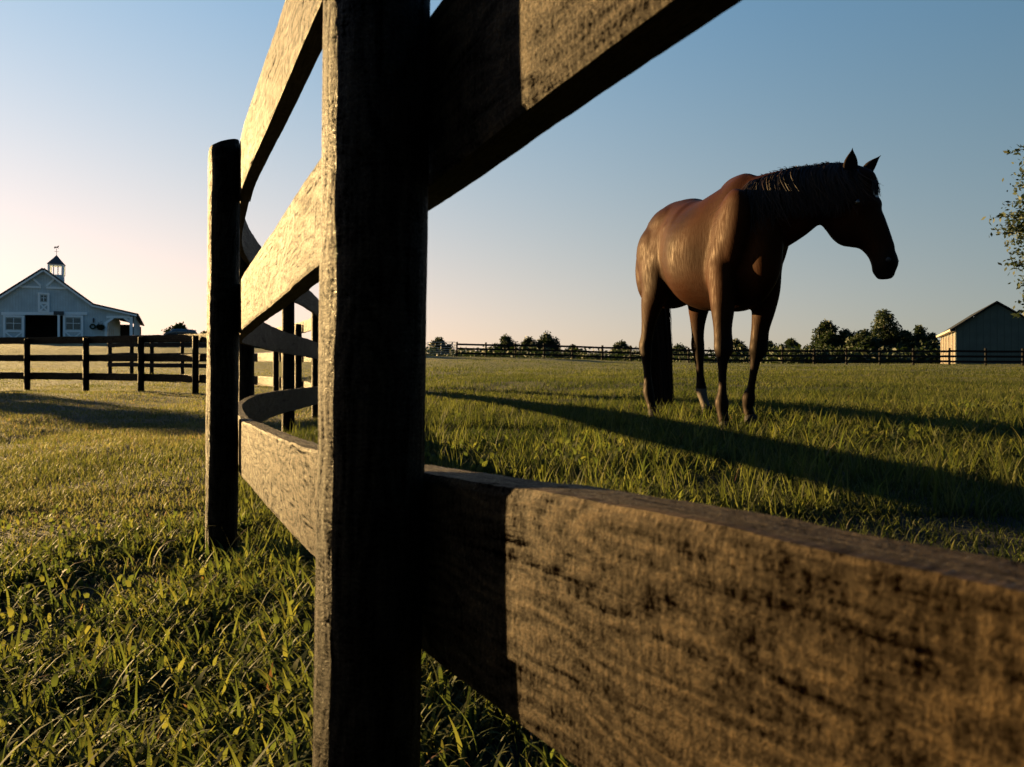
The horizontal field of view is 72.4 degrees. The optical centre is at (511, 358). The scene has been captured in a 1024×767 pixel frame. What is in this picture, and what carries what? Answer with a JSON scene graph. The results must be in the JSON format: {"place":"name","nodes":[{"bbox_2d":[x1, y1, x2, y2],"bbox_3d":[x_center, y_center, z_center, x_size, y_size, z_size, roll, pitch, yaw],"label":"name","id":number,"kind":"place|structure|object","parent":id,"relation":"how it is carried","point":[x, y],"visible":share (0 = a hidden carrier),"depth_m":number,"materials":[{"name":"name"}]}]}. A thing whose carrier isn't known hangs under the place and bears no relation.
{"place":"outdoors","nodes":[
{"label":"outdoors","id":0,"kind":"place"},
{"bbox_2d":[0,342,1023,766],"bbox_3d":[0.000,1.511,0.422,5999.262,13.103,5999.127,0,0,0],"label":"ground","id":1,"kind":"structure","parent":0,"point":[78,350],"depth_m":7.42,"materials":[{"name":"green plant"}]},
{"bbox_2d":[0,246,143,336],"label":"barn","id":2,"kind":"structure","parent":1,"relation":"on","point":[42,302],"depth_m":85.08,"materials":[{"name":"grey wood"}]},
{"bbox_2d":[3,315,23,336],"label":"sliding door","id":3,"kind":"structure","parent":2,"relation":"in","point":[13,325],"depth_m":82.54,"materials":[{"name":"grey wood"}]},
{"bbox_2d":[38,292,49,312],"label":"loft door","id":4,"kind":"structure","parent":2,"relation":"in","point":[43,298],"depth_m":83.92,"materials":[{"name":"grey wood"}]},
{"bbox_2d":[63,315,82,336],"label":"sliding door","id":5,"kind":"structure","parent":2,"relation":"in","point":[72,324],"depth_m":85.20,"materials":[{"name":"grey wood"}]},
{"bbox_2d":[95,323,104,329],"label":"hanging basket","id":6,"kind":"object","parent":2,"relation":"attached to","point":[99,327],"visible":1,"depth_m":86.04,"materials":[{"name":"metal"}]},
{"bbox_2d":[107,342,206,373],"bbox_3d":[-12.480,0.118,25.609,6.815,1.651,0.340,0,0,23],"label":"rail fence","id":7,"kind":"object","parent":1,"relation":"on","point":[152,365],"visible":0.39,"depth_m":25.78,"materials":[{"name":"black paint"}]},
{"bbox_2d":[161,321,192,342],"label":"tree","id":8,"kind":"object","parent":1,"relation":"on","point":[179,326],"visible":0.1,"depth_m":149.01,"materials":[{"name":"green plant"}]},
{"bbox_2d":[158,329,197,342],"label":"parked car","id":9,"kind":"object","parent":1,"relation":"on","point":[179,331],"visible":0.29,"depth_m":75.59,"materials":[{"name":"paint"}]},
{"bbox_2d":[428,337,453,355],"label":"tree","id":10,"kind":"object","parent":1,"relation":"on","point":[440,342],"visible":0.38,"depth_m":198.50,"materials":[{"name":"green plant"}]},
{"bbox_2d":[492,333,519,352],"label":"tree","id":11,"kind":"object","parent":1,"relation":"on","point":[504,339],"visible":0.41,"depth_m":243.32,"materials":[{"name":"green plant"}]},
{"bbox_2d":[0,390,1023,766],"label":"weeds","id":12,"kind":"object","parent":1,"relation":"on","point":[246,594],"visible":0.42,"depth_m":1.47,"materials":[{"name":"green plant"}]},
{"bbox_2d":[0,0,1023,766],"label":"board fence","id":13,"kind":"object","parent":1,"relation":"on","point":[582,626],"visible":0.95,"depth_m":0.56,"materials":[{"name":"brown wood"}]},
{"bbox_2d":[519,336,535,351],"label":"tree","id":14,"kind":"object","parent":1,"relation":"on","point":[527,341],"visible":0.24,"depth_m":248.90,"materials":[{"name":"green plant"}]},
{"bbox_2d":[531,331,560,351],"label":"tree","id":15,"kind":"object","parent":1,"relation":"on","point":[546,338],"visible":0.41,"depth_m":238.76,"materials":[{"name":"green plant"}]},
{"bbox_2d":[153,334,940,363],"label":"distant wood","id":16,"kind":"object","parent":1,"relation":"on","point":[453,353],"visible":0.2,"depth_m":129.43,"materials":[{"name":"green plant"}]},
{"bbox_2d":[611,340,629,360],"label":"tree","id":17,"kind":"object","parent":1,"relation":"on","point":[621,344],"visible":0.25,"depth_m":238.54,"materials":[{"name":"green plant"}]},
{"bbox_2d":[672,343,687,361],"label":"tree","id":18,"kind":"object","parent":1,"relation":"on","point":[679,346],"visible":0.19,"depth_m":228.19,"materials":[{"name":"green plant"}]},
{"bbox_2d":[456,342,1023,365],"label":"rail fence","id":19,"kind":"object","parent":1,"relation":"on","point":[985,351],"visible":0.76,"depth_m":55.39,"materials":[{"name":"black paint"}]},
{"bbox_2d":[427,342,454,353],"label":"metal gate","id":20,"kind":"structure","parent":19,"relation":"attached to","point":[436,347],"depth_m":61.68,"materials":[{"name":"grey metal"}]},
{"bbox_2d":[732,338,748,354],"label":"tree","id":21,"kind":"object","parent":1,"relation":"on","point":[736,342],"visible":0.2,"depth_m":197.90,"materials":[{"name":"green plant"}]},
{"bbox_2d":[635,148,898,429],"bbox_3d":[1.398,-0.348,4.679,0.760,1.667,2.089,0,0,-26],"label":"horse","id":22,"kind":"object","parent":1,"relation":"on","point":[720,254],"visible":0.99,"depth_m":4.24},
{"bbox_2d":[761,340,783,363],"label":"tree","id":23,"kind":"object","parent":1,"relation":"on","point":[770,344],"visible":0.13,"depth_m":178.47,"materials":[{"name":"green plant"}]},
{"bbox_2d":[773,337,801,348],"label":"tree","id":24,"kind":"object","parent":1,"relation":"on","point":[791,342],"visible":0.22,"depth_m":149.17,"materials":[{"name":"green plant"}]},
{"bbox_2d":[804,319,839,349],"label":"tree","id":25,"kind":"object","parent":1,"relation":"on","point":[825,331],"visible":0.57,"depth_m":138.77,"materials":[{"name":"green plant"}]},
{"bbox_2d":[831,328,852,348],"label":"tree","id":26,"kind":"object","parent":1,"relation":"on","point":[842,336],"visible":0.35,"depth_m":137.32,"materials":[{"name":"green plant"}]},
{"bbox_2d":[845,328,885,363],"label":"tree","id":27,"kind":"object","parent":1,"relation":"on","point":[864,337],"visible":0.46,"depth_m":130.57,"materials":[{"name":"green plant"}]},
{"bbox_2d":[851,307,905,349],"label":"tree","id":28,"kind":"object","parent":1,"relation":"on","point":[888,332],"visible":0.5,"depth_m":133.38,"materials":[{"name":"green plant"}]},
{"bbox_2d":[890,330,919,363],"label":"tree","id":29,"kind":"object","parent":1,"relation":"on","point":[909,340],"visible":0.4,"depth_m":131.08,"materials":[{"name":"green plant"}]},
{"bbox_2d":[912,324,927,342],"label":"tree","id":30,"kind":"object","parent":1,"relation":"on","point":[920,331],"visible":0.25,"depth_m":135.22,"materials":[{"name":"green plant"}]},
{"bbox_2d":[916,332,940,362],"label":"tree","id":31,"kind":"object","parent":1,"relation":"on","point":[928,338],"visible":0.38,"depth_m":129.21,"materials":[{"name":"green plant"}]},
{"bbox_2d":[936,301,1023,364],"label":"shed","id":32,"kind":"structure","parent":1,"relation":"on","point":[995,325],"depth_m":60.88,"materials":[{"name":"grey wood"}]},
{"bbox_2d":[941,335,954,363],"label":"wall","id":33,"kind":"structure","parent":32,"relation":"in","point":[953,337],"depth_m":70.95,"materials":[{"name":"white wood"}]},
{"bbox_2d":[981,144,1023,317],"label":"tree","id":34,"kind":"object","parent":1,"relation":"on","point":[1018,228],"visible":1,"depth_m":21.70,"materials":[{"name":"green plant"}]},
{"bbox_2d":[0,0,1023,357],"label":"sky","id":35,"kind":"structure","parent":0,"point":[112,112],"materials":[{"name":"blue"}]}
]}

